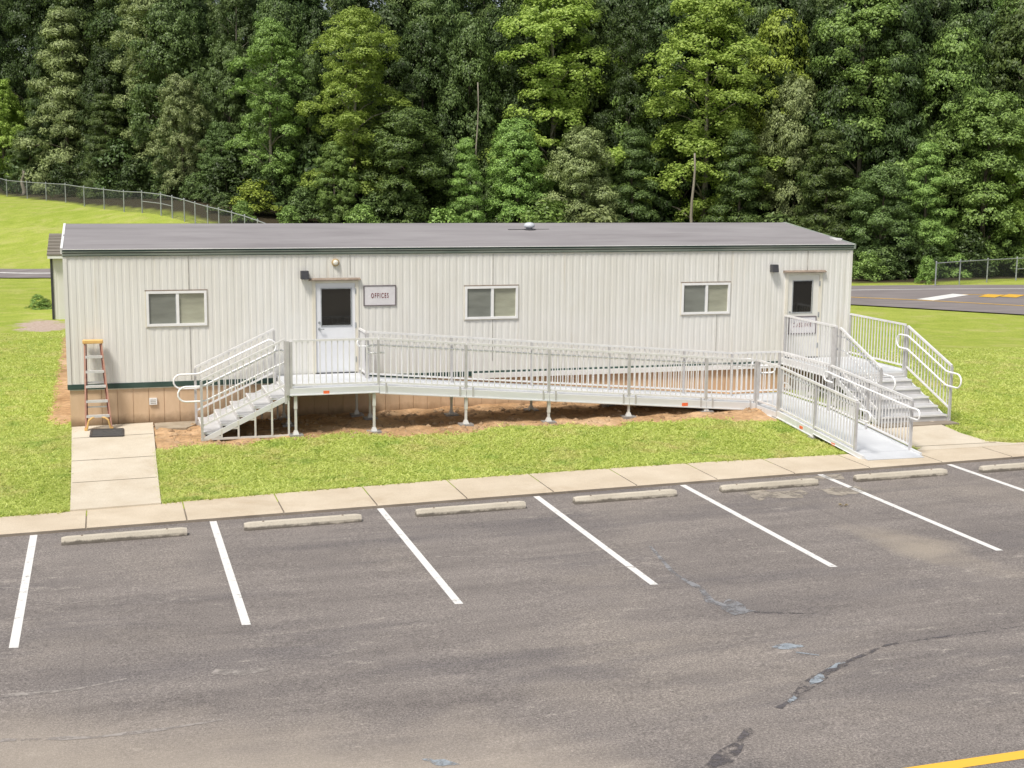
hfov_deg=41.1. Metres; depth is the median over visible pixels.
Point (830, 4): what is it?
tall tree
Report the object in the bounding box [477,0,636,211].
tall tree
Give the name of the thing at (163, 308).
window
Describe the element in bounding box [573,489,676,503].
wheel stop
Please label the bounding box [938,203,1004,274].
shrub
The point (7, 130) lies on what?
broadleaf tree
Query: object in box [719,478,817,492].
wheel stop
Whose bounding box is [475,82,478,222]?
bare trunk
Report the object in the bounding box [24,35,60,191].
pine tree
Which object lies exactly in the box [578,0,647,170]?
broadleaf tree
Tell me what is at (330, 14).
broadleaf tree
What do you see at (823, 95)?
broadleaf tree
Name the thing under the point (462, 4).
broadleaf tree
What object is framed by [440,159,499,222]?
shrub
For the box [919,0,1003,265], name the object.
broadleaf tree
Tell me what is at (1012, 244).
shrub
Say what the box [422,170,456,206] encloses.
shrub
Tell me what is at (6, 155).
shrub
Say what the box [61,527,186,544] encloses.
wheel stop
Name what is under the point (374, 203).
shrub
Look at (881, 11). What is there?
tall tree
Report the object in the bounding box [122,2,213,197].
broadleaf tree
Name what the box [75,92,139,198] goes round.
pine tree
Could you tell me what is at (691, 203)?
bare trunk
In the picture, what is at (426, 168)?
broadleaf tree
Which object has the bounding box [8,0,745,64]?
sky
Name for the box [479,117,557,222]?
broadleaf tree
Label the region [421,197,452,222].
shrub
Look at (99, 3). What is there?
broadleaf tree
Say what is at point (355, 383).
entrance platform
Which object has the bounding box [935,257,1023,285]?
chain link fence
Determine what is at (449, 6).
pine tree
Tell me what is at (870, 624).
parking lot
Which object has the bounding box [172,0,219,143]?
tall tree
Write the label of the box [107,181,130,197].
shrub
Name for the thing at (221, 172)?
shrub
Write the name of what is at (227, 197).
shrub
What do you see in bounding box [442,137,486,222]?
pine tree
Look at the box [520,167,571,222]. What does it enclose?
shrub
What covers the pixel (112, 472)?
path
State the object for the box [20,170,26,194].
bare trunk
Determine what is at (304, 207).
shrub
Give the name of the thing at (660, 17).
broadleaf tree
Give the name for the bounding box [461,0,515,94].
broadleaf tree
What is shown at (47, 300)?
weed plant
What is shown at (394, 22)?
broadleaf tree
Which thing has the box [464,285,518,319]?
window
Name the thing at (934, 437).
path
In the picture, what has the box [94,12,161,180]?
broadleaf tree
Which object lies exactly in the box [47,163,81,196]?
shrub
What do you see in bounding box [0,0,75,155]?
broadleaf tree
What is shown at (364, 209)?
shrub
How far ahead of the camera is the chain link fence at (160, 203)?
79.71 m
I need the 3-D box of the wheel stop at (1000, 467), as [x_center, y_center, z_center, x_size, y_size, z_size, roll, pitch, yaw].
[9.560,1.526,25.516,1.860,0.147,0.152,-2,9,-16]
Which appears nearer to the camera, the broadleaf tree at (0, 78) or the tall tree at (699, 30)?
the tall tree at (699, 30)
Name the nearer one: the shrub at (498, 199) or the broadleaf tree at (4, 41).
the shrub at (498, 199)
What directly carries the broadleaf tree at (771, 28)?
on the ground at (28, 225)
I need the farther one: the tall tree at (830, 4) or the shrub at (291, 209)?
the tall tree at (830, 4)
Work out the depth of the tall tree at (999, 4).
86.85 m
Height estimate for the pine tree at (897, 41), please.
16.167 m
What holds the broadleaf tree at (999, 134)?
on the ground at (28, 225)
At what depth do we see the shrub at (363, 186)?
83.06 m
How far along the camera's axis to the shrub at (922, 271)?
70.81 m
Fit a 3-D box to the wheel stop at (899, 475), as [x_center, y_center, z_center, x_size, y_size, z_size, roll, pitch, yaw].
[7.069,1.647,24.851,1.860,0.147,0.152,-2,9,-16]
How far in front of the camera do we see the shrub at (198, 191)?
84.40 m
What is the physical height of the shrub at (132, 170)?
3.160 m
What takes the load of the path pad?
on the ground at (28, 225)
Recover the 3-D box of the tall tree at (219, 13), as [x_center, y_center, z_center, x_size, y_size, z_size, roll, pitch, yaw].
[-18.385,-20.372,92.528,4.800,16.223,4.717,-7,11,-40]
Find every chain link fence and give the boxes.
[0,178,263,222]
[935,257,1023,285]
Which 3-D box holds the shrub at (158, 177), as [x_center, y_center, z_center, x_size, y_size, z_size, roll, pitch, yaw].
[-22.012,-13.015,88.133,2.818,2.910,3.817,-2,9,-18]
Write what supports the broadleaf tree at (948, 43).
on the ground at (28, 225)
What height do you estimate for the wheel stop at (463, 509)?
0.147 m
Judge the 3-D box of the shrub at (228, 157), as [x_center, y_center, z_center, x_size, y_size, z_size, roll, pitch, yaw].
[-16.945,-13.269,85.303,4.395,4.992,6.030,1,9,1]
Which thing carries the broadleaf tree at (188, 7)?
on the ground at (28, 225)
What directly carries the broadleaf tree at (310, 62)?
on the ground at (28, 225)
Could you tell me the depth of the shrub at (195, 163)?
90.05 m
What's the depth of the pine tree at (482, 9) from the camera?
98.05 m
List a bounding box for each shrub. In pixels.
[0,138,14,182]
[0,155,34,193]
[3,133,59,193]
[24,294,51,309]
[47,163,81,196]
[67,150,98,191]
[85,172,112,197]
[90,136,145,196]
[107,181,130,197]
[110,157,164,199]
[136,156,177,198]
[150,160,191,198]
[177,146,211,197]
[178,171,205,201]
[189,183,211,201]
[196,161,251,204]
[204,192,234,214]
[213,131,269,201]
[226,179,288,215]
[228,200,256,222]
[236,172,288,216]
[253,147,299,207]
[275,187,327,221]
[275,205,302,222]
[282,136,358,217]
[323,155,374,210]
[326,191,367,222]
[343,203,379,222]
[355,188,396,222]
[377,187,428,222]
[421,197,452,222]
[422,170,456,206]
[425,207,465,222]
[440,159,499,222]
[481,166,535,222]
[491,214,517,222]
[517,198,573,222]
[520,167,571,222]
[570,188,616,220]
[574,203,621,222]
[618,211,637,219]
[646,196,689,222]
[682,188,716,222]
[712,199,759,222]
[754,211,796,224]
[847,231,878,273]
[852,252,889,281]
[860,246,906,280]
[882,231,927,280]
[906,244,948,278]
[914,254,939,284]
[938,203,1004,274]
[946,228,999,277]
[978,235,1023,275]
[980,255,1007,275]
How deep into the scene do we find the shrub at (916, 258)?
74.45 m
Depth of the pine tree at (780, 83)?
85.35 m
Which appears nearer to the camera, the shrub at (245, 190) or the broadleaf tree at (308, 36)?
the shrub at (245, 190)
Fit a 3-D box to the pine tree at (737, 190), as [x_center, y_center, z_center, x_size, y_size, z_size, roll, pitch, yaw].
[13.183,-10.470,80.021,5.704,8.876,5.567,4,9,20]
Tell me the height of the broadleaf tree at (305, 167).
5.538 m
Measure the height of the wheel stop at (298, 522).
0.147 m
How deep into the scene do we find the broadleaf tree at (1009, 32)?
82.92 m
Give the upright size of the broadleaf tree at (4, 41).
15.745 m
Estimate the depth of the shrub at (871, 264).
72.51 m
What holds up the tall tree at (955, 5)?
on the ground at (28, 225)
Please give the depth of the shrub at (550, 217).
76.37 m
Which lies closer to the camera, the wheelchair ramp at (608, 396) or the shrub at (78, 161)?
the wheelchair ramp at (608, 396)
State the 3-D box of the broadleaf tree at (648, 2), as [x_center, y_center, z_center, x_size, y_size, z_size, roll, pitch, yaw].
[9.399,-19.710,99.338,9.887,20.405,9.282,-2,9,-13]
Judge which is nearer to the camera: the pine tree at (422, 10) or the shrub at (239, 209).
the shrub at (239, 209)
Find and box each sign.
[363,285,395,305]
[788,316,816,333]
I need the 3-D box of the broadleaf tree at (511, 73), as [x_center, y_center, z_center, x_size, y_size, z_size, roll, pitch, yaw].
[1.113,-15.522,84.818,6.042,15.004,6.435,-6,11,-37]
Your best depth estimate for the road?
63.36 m
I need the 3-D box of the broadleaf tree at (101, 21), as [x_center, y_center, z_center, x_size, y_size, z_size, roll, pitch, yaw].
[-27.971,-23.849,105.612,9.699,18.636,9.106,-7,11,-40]
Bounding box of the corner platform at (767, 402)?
[732,351,830,418]
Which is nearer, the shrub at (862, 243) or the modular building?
the modular building
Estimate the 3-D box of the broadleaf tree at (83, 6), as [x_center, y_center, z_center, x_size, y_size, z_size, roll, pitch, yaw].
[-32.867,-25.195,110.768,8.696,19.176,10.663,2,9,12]
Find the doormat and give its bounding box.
[89,428,123,436]
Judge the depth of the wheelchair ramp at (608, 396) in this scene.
29.66 m
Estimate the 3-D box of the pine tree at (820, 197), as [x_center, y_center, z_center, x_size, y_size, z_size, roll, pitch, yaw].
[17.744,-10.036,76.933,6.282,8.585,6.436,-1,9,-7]
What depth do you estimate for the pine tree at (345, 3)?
94.96 m
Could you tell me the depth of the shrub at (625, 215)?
84.50 m
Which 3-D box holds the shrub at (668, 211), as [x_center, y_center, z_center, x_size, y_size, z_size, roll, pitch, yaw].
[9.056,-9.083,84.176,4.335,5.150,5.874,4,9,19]
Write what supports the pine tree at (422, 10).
on the ground at (28, 225)
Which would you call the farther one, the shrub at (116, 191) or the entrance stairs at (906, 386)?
the shrub at (116, 191)
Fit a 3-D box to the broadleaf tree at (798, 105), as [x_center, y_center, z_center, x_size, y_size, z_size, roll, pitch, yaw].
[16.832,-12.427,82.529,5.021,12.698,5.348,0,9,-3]
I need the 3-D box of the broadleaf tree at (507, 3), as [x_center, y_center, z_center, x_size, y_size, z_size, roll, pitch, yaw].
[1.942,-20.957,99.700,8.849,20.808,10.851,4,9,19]
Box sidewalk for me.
[0,442,1023,536]
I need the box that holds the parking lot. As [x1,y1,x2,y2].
[0,458,1023,767]
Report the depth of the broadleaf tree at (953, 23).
81.26 m
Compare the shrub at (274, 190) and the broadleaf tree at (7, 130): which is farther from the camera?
the broadleaf tree at (7, 130)
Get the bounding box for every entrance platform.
[277,328,381,436]
[781,313,906,407]
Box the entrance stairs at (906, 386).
[836,325,961,428]
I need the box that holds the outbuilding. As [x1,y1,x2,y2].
[47,233,64,319]
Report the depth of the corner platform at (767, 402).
30.80 m
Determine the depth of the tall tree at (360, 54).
79.41 m
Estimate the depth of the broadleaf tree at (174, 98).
86.72 m
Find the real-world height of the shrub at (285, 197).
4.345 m
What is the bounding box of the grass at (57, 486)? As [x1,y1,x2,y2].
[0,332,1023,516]
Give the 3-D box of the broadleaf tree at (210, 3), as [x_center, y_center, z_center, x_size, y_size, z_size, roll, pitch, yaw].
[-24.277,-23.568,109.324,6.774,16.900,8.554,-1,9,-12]
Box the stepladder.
[82,339,112,430]
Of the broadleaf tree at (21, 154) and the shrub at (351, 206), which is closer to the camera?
the shrub at (351, 206)
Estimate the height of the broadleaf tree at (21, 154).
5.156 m
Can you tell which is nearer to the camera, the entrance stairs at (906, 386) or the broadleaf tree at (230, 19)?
the entrance stairs at (906, 386)
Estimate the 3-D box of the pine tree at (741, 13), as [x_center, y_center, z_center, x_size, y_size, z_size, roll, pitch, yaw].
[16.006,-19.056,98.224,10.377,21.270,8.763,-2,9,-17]
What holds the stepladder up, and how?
on the path at (112, 472)
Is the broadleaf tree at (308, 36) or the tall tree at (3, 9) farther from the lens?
the tall tree at (3, 9)
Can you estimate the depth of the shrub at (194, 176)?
84.66 m
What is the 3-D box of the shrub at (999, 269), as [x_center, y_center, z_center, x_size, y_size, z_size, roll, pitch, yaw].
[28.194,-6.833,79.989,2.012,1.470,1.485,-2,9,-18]
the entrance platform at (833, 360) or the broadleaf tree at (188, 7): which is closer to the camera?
the entrance platform at (833, 360)
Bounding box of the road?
[0,269,1023,313]
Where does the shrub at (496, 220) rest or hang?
on the ground at (28, 225)
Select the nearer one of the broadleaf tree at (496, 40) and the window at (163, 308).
the window at (163, 308)
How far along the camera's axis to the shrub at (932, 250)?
75.13 m
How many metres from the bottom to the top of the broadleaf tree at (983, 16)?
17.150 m
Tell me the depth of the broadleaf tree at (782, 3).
96.94 m
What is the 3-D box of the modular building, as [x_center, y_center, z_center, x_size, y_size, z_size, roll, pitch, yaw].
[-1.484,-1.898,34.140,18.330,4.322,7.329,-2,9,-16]
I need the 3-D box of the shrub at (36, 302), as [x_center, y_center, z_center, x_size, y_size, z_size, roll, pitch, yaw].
[-18.044,-3.074,52.011,1.125,0.745,0.820,2,9,12]
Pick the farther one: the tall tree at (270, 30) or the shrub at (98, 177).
the shrub at (98, 177)
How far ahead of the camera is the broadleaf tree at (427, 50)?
83.05 m
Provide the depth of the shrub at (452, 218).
76.85 m
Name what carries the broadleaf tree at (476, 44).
on the ground at (28, 225)
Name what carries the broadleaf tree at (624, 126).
on the ground at (28, 225)
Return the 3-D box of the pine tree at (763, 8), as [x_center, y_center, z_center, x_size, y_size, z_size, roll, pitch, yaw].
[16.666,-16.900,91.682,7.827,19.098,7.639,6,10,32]
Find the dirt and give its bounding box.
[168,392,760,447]
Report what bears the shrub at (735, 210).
on the ground at (28, 225)
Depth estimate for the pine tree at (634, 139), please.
79.99 m
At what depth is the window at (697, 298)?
32.24 m
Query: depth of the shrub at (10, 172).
105.36 m
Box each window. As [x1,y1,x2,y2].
[145,289,207,327]
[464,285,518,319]
[680,281,730,314]
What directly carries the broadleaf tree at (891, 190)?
on the ground at (28, 225)
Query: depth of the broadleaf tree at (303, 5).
88.91 m
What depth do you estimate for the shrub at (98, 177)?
95.08 m
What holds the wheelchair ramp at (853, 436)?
on the ground at (28, 225)
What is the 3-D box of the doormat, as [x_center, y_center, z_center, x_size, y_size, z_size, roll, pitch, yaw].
[-8.240,0.993,27.800,0.680,0.034,0.890,-2,9,-16]
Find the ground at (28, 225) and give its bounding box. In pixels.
[0,181,1023,516]
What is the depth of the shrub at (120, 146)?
94.56 m
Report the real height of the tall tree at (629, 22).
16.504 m
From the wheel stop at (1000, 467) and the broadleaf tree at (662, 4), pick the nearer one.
the wheel stop at (1000, 467)
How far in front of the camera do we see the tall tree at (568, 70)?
92.10 m
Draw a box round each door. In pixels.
[315,283,356,373]
[786,275,820,357]
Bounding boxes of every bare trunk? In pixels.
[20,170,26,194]
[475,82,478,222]
[690,153,695,222]
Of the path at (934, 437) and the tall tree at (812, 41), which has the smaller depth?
the path at (934, 437)
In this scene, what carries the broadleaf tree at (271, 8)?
on the ground at (28, 225)
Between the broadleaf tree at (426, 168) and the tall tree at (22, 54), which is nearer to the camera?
the broadleaf tree at (426, 168)
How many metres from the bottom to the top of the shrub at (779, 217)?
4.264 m
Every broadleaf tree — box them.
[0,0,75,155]
[0,19,21,139]
[0,43,14,146]
[0,78,27,184]
[2,0,27,112]
[4,127,53,193]
[21,0,117,166]
[40,0,132,153]
[74,45,130,179]
[83,0,193,158]
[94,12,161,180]
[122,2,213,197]
[140,0,216,192]
[144,72,211,198]
[190,121,253,195]
[194,38,258,180]
[201,0,228,150]
[202,0,268,168]
[233,0,339,169]
[234,0,310,194]
[277,6,350,190]
[277,46,333,214]
[304,141,361,222]
[309,9,369,122]
[322,0,386,79]
[334,34,395,197]
[351,105,460,222]
[358,3,435,177]
[372,20,470,204]
[396,0,483,94]
[431,67,488,214]
[432,13,503,222]
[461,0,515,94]
[467,7,537,184]
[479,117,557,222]
[481,11,576,222]
[498,0,576,101]
[529,0,623,209]
[537,125,626,222]
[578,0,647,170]
[591,0,652,202]
[593,44,680,219]
[624,0,698,207]
[635,35,724,222]
[649,0,749,205]
[725,8,819,220]
[743,0,810,153]
[753,73,824,224]
[790,0,887,228]
[828,0,945,227]
[844,161,924,278]
[881,27,1004,273]
[912,13,1002,273]
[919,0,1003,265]
[930,89,1023,275]
[968,7,1018,162]
[978,0,1023,273]
[987,108,1023,275]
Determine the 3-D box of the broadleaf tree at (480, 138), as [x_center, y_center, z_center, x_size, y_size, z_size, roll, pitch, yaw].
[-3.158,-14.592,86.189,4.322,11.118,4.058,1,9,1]
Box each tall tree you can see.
[0,0,32,130]
[8,0,64,110]
[26,0,64,119]
[96,0,196,182]
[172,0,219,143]
[205,0,259,197]
[223,17,315,211]
[294,6,414,222]
[376,0,446,112]
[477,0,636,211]
[538,1,592,159]
[586,0,665,220]
[623,0,798,222]
[792,0,929,222]
[803,0,837,116]
[809,1,881,217]
[874,0,975,121]
[978,0,1022,204]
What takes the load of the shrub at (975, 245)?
on the ground at (28, 225)
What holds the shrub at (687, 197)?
on the ground at (28, 225)
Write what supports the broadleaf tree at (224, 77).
on the ground at (28, 225)
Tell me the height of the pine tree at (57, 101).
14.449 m
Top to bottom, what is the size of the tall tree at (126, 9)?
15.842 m
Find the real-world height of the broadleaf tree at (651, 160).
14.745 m
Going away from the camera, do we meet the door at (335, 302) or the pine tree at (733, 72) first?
the door at (335, 302)
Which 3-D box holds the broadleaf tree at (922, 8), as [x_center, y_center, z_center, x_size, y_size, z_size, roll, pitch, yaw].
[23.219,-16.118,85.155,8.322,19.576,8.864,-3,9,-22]
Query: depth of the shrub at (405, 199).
79.42 m
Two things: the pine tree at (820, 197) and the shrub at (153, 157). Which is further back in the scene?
the shrub at (153, 157)
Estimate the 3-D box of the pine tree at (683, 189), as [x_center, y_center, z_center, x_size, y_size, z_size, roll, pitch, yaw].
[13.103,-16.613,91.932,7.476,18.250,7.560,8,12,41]
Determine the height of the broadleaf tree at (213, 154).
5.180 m
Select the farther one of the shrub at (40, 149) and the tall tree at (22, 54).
the tall tree at (22, 54)
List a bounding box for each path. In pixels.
[70,422,160,511]
[868,421,1021,450]
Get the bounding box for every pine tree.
[8,6,99,193]
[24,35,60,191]
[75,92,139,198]
[334,0,370,164]
[383,0,451,214]
[427,0,461,54]
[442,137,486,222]
[464,0,500,147]
[610,128,662,222]
[670,0,756,212]
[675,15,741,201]
[699,128,770,222]
[733,0,756,133]
[736,0,781,171]
[744,16,802,218]
[761,0,827,213]
[790,128,870,278]
[840,6,938,265]
[886,141,974,278]
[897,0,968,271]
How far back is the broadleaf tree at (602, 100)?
85.30 m
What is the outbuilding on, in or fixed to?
on the ground at (28, 225)
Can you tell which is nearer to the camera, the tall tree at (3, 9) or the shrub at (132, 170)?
the shrub at (132, 170)
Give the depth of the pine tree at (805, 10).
86.77 m
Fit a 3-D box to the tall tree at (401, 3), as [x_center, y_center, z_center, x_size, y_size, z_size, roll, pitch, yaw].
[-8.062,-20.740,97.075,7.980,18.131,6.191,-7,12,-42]
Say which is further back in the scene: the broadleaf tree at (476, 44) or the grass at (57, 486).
the broadleaf tree at (476, 44)
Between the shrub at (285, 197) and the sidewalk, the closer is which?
the sidewalk
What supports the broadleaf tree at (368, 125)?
on the ground at (28, 225)
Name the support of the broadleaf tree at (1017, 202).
on the ground at (28, 225)
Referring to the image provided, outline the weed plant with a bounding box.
[39,298,51,308]
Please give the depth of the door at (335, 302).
29.83 m
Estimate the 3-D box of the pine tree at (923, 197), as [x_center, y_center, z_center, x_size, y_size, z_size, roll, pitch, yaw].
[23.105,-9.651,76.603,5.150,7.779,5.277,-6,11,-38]
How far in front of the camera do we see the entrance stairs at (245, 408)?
27.61 m
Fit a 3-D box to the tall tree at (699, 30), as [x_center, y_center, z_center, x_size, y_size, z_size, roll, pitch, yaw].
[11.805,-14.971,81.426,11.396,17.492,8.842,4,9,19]
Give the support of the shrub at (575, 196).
on the ground at (28, 225)
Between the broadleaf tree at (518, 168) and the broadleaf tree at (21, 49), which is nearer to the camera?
the broadleaf tree at (518, 168)
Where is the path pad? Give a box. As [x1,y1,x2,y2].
[154,421,195,429]
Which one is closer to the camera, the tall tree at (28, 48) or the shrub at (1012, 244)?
the shrub at (1012, 244)
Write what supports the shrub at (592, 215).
on the ground at (28, 225)
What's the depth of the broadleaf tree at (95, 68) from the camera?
99.58 m
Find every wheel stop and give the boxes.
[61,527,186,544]
[244,514,361,530]
[415,501,525,516]
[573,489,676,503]
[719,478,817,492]
[853,468,947,481]
[979,462,1023,472]
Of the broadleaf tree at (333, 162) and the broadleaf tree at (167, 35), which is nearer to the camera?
the broadleaf tree at (333, 162)
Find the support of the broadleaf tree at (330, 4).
on the ground at (28, 225)
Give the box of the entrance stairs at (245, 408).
[173,329,289,440]
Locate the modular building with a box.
[60,222,855,427]
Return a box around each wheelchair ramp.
[356,331,775,425]
[776,365,923,459]
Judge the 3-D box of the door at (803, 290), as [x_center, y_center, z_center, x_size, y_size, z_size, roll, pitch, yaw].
[7.028,-1.628,33.041,0.880,2.015,0.117,-2,9,-16]
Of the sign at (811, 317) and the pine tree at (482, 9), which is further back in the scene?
the pine tree at (482, 9)
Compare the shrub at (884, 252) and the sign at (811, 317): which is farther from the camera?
the shrub at (884, 252)
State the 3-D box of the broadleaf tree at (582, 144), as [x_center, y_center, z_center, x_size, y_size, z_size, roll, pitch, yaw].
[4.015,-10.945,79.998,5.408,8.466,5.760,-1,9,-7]

